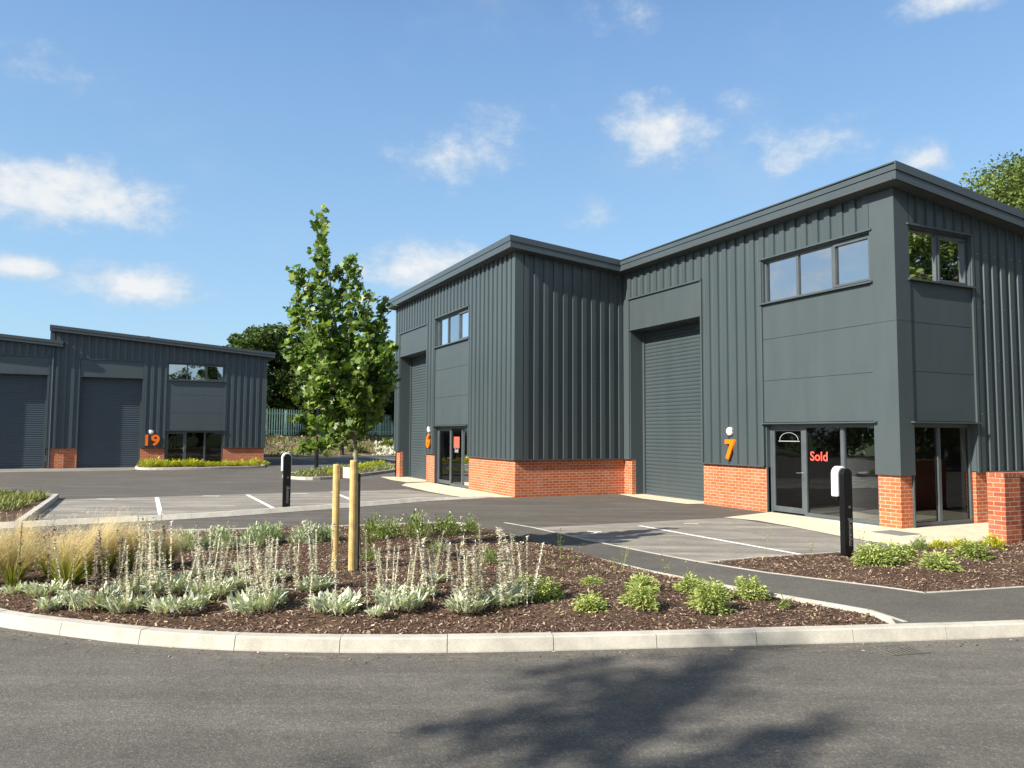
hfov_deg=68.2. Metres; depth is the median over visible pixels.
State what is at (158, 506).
road marking
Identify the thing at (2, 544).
feather grass
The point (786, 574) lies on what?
path edging
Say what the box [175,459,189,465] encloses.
shrub
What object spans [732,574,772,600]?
shrub
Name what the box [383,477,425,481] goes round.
paving
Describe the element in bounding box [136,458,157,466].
shrub
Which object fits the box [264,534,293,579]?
grey leaved plant
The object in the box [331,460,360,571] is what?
tree stakes
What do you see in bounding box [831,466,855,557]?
charging post
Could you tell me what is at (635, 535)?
parking bay
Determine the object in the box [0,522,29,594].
grey leaved plant
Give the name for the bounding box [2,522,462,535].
path edging
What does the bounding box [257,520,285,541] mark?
shrub
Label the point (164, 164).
sky
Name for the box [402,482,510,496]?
paving
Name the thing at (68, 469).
concrete apron
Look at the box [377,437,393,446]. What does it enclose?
bush
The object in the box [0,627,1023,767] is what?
front road
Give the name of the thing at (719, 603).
sage plant
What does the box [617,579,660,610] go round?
sage plant
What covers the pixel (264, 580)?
grey leaved plant
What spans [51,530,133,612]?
grey leaved plant
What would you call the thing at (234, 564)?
grey leaved plant
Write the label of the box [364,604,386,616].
grey leaved plant
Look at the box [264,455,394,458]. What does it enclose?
kerb
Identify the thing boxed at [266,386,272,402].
tree
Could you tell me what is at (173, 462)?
shrub
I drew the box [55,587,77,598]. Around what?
grey leaved plant
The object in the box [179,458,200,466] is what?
shrub
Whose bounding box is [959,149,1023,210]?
tree
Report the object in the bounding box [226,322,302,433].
tree
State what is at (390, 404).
tree
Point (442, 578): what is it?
grey leaved plant
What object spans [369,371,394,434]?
tree
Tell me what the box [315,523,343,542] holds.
shrub
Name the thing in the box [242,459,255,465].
shrub
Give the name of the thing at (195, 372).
window
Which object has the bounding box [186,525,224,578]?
grey leaved plant
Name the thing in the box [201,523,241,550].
shrub
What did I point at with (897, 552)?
plant
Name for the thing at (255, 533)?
shrub
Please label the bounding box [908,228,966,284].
window
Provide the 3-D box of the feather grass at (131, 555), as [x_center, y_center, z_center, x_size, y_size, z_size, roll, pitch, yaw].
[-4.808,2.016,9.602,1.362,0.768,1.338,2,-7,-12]
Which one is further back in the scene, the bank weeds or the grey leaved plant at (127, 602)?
the bank weeds
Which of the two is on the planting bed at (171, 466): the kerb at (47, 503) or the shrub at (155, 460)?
the shrub at (155, 460)
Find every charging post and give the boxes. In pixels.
[281,453,291,506]
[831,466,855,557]
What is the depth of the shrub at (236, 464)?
40.84 m
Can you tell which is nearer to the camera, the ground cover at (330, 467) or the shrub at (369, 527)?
the shrub at (369, 527)
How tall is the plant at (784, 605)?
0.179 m
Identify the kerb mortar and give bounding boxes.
[141,630,852,652]
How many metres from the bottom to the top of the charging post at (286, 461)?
1.418 m
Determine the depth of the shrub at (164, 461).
39.24 m
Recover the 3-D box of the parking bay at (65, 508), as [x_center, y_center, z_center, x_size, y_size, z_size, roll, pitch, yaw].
[-6.694,3.264,20.998,10.650,0.001,6.100,2,-4,-26]
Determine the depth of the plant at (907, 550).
10.87 m
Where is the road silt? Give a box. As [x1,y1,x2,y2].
[3,632,903,661]
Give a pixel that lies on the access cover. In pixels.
(894, 532)
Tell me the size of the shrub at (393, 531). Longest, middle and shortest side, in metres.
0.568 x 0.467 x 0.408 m
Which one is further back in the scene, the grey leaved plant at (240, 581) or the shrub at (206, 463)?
the shrub at (206, 463)
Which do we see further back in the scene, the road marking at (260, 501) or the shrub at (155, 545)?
the road marking at (260, 501)
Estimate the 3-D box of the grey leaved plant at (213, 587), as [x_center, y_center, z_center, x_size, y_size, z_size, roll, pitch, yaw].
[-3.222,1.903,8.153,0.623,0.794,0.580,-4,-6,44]
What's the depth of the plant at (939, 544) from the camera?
12.03 m
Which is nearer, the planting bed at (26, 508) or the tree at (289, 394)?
the planting bed at (26, 508)
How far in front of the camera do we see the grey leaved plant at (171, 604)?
7.40 m
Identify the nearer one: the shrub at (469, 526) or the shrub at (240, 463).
the shrub at (469, 526)
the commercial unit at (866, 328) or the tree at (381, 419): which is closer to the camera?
the commercial unit at (866, 328)
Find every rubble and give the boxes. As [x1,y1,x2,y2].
[275,435,392,455]
[374,440,395,454]
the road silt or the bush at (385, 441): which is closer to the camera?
the road silt
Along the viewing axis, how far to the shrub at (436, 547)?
11.22 m
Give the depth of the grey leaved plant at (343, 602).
7.48 m
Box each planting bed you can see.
[0,496,49,521]
[140,465,260,467]
[292,465,394,476]
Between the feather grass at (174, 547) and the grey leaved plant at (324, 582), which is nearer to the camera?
the grey leaved plant at (324, 582)
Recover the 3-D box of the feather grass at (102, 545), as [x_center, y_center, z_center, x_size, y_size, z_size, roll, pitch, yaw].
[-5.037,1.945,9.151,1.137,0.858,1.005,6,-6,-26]
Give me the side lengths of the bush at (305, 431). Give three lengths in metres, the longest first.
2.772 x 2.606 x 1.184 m
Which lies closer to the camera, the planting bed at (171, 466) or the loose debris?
the loose debris
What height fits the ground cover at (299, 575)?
0.068 m
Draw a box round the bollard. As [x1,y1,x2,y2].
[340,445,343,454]
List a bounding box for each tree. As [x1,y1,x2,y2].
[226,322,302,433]
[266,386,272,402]
[266,398,297,434]
[266,404,276,425]
[278,203,401,554]
[278,343,319,427]
[280,368,344,432]
[289,405,325,434]
[351,355,390,435]
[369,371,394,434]
[384,349,394,434]
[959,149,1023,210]
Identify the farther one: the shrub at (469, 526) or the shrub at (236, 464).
the shrub at (236, 464)
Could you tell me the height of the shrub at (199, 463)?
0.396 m
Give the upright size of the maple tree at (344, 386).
5.248 m
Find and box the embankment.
[264,434,395,456]
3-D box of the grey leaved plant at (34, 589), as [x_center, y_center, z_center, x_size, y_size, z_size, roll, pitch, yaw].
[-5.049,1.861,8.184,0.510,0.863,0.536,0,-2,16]
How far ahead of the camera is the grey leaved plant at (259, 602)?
7.54 m
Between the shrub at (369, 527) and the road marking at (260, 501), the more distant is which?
the road marking at (260, 501)
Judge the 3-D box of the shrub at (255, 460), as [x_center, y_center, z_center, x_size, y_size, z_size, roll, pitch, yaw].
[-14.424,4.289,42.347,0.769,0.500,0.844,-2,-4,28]
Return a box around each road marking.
[155,497,162,514]
[247,495,273,507]
[640,525,798,553]
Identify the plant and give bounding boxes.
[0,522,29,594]
[18,513,69,597]
[33,543,75,610]
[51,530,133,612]
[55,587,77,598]
[99,545,153,612]
[103,530,153,593]
[127,511,165,582]
[140,521,199,595]
[142,548,211,613]
[183,525,237,598]
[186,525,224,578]
[221,532,253,588]
[223,537,289,614]
[227,521,251,570]
[242,539,288,597]
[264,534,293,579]
[289,519,336,592]
[304,556,364,616]
[363,532,429,610]
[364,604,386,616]
[370,535,405,595]
[409,530,439,599]
[424,531,450,583]
[440,524,496,612]
[445,540,486,598]
[482,527,544,607]
[490,532,523,590]
[512,571,539,590]
[528,575,566,602]
[570,589,608,614]
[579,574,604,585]
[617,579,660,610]
[624,572,663,593]
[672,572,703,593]
[683,576,736,615]
[694,576,731,600]
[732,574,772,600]
[772,591,794,609]
[849,540,898,567]
[878,539,911,564]
[891,541,918,558]
[908,534,929,550]
[912,549,963,572]
[928,539,948,548]
[946,536,975,549]
[951,537,996,560]
[980,532,1006,548]
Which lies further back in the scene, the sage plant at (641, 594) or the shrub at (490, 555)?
the shrub at (490, 555)
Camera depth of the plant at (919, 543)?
11.64 m
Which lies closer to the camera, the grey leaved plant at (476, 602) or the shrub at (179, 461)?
the grey leaved plant at (476, 602)
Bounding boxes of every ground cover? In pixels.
[0,487,49,510]
[210,562,397,606]
[291,461,394,476]
[444,531,595,569]
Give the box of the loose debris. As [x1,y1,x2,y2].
[1,631,1017,667]
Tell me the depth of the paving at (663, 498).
22.44 m
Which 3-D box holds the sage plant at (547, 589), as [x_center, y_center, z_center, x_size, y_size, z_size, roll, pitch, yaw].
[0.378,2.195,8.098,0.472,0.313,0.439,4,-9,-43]
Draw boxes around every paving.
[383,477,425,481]
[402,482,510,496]
[621,494,703,503]
[725,512,988,544]
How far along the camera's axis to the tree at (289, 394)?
73.87 m
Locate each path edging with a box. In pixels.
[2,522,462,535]
[504,522,1023,592]
[597,557,907,623]
[702,543,914,562]
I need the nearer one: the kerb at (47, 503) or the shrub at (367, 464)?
the kerb at (47, 503)
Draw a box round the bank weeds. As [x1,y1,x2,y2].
[264,431,395,456]
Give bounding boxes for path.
[477,523,1023,623]
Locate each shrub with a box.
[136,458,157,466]
[136,531,161,554]
[149,456,163,466]
[157,460,172,466]
[164,458,181,466]
[170,526,205,550]
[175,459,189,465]
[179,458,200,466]
[191,459,208,465]
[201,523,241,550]
[202,460,212,465]
[218,459,232,465]
[226,461,237,465]
[234,459,244,465]
[236,520,272,548]
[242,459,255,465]
[249,457,260,464]
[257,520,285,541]
[258,460,269,464]
[286,520,328,543]
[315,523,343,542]
[360,512,390,542]
[361,544,380,560]
[363,461,372,467]
[379,516,404,536]
[396,509,435,538]
[424,539,447,554]
[430,511,465,536]
[459,514,482,532]
[477,544,498,563]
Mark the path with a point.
(973, 605)
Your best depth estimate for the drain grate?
6.74 m
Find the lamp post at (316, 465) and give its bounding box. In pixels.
[314,408,318,467]
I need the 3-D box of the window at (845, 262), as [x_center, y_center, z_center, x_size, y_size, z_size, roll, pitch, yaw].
[7.156,-2.659,17.834,0.090,1.080,3.160,2,-4,-26]
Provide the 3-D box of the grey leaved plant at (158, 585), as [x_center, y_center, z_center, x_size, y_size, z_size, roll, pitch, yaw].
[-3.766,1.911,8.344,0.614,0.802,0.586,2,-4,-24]
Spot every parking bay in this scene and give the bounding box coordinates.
[35,489,453,518]
[540,518,887,560]
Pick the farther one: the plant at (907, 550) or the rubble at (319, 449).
the rubble at (319, 449)
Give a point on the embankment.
(269, 446)
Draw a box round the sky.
[0,0,1023,394]
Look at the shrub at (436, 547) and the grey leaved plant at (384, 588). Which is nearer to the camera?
the grey leaved plant at (384, 588)
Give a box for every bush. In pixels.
[296,427,323,436]
[347,443,366,452]
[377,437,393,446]
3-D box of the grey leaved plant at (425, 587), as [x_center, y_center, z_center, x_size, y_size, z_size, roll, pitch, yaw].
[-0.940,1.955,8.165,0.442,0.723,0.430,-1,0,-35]
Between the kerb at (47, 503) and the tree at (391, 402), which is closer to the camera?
the kerb at (47, 503)
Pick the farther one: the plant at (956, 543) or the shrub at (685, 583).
the plant at (956, 543)
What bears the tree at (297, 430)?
on the embankment
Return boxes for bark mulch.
[0,522,888,633]
[713,540,1023,591]
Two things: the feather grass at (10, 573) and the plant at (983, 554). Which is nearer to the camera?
the feather grass at (10, 573)
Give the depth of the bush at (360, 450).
63.15 m
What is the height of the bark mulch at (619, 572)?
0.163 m
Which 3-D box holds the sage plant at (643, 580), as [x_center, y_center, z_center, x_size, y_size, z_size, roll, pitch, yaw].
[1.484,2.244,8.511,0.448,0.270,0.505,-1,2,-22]
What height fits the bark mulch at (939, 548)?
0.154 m
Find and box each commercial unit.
[0,334,63,468]
[46,324,275,468]
[387,160,1023,528]
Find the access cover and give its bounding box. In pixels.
[871,530,917,535]
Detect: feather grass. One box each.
[0,507,66,567]
[0,509,37,565]
[0,532,60,585]
[13,517,132,585]
[16,526,85,579]
[47,507,151,573]
[52,507,136,578]
[85,514,181,572]
[147,525,196,566]
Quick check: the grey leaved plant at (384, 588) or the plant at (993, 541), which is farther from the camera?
the plant at (993, 541)
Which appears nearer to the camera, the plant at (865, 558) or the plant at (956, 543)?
the plant at (865, 558)
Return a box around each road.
[0,457,831,602]
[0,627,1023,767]
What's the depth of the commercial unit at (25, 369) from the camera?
38.97 m
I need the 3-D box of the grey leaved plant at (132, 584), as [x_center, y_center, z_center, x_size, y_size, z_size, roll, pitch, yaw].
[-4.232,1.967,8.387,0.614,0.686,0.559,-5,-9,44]
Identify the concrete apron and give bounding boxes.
[0,467,135,471]
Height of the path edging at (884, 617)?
0.154 m
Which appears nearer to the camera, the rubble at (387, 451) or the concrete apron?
the concrete apron
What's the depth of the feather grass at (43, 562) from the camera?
9.25 m
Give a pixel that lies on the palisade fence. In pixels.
(285, 413)
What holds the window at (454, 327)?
in the commercial unit at (866, 328)
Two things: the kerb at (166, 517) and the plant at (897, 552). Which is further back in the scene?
the kerb at (166, 517)
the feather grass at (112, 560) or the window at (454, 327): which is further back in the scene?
the window at (454, 327)
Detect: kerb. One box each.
[0,496,493,528]
[0,608,1023,652]
[15,494,58,520]
[135,464,264,469]
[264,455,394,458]
[282,464,394,479]
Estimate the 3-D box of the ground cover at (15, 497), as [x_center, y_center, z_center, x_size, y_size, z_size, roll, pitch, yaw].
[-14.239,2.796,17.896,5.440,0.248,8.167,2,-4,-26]
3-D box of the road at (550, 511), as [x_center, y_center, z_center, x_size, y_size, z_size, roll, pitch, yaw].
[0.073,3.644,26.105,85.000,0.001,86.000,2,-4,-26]
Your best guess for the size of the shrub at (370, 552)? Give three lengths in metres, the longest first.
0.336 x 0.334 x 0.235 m
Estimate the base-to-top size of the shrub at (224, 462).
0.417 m
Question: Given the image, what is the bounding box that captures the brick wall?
[986,472,1023,544]
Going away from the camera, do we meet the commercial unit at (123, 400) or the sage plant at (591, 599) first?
the sage plant at (591, 599)
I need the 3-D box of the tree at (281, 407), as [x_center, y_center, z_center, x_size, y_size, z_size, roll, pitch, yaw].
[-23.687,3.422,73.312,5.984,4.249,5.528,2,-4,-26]
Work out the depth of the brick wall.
12.97 m
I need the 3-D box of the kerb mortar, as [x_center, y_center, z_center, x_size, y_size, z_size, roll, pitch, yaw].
[4.559,2.446,8.443,28.330,0.140,4.918,0,-4,5]
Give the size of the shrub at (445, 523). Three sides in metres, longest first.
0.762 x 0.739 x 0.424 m
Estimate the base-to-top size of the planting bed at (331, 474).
0.108 m
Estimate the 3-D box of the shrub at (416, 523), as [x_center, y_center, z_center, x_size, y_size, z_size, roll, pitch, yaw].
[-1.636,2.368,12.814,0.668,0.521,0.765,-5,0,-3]
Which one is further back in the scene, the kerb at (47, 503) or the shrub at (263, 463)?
the shrub at (263, 463)
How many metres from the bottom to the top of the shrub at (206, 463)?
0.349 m
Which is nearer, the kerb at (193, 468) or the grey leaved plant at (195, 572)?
the grey leaved plant at (195, 572)
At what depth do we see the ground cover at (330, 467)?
36.24 m
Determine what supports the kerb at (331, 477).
on the road at (550, 511)
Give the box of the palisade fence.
[266,408,392,434]
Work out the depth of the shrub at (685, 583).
8.49 m
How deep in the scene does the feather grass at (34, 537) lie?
9.60 m
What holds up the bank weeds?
on the embankment
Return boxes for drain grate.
[872,644,930,655]
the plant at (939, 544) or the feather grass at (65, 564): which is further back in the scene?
the plant at (939, 544)
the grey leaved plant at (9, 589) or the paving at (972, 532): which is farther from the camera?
the paving at (972, 532)
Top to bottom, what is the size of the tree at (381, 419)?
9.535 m
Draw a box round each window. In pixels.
[168,363,224,381]
[438,309,467,345]
[765,234,869,302]
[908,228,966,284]
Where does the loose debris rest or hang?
on the front road at (72, 703)
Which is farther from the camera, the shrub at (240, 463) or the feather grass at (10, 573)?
the shrub at (240, 463)

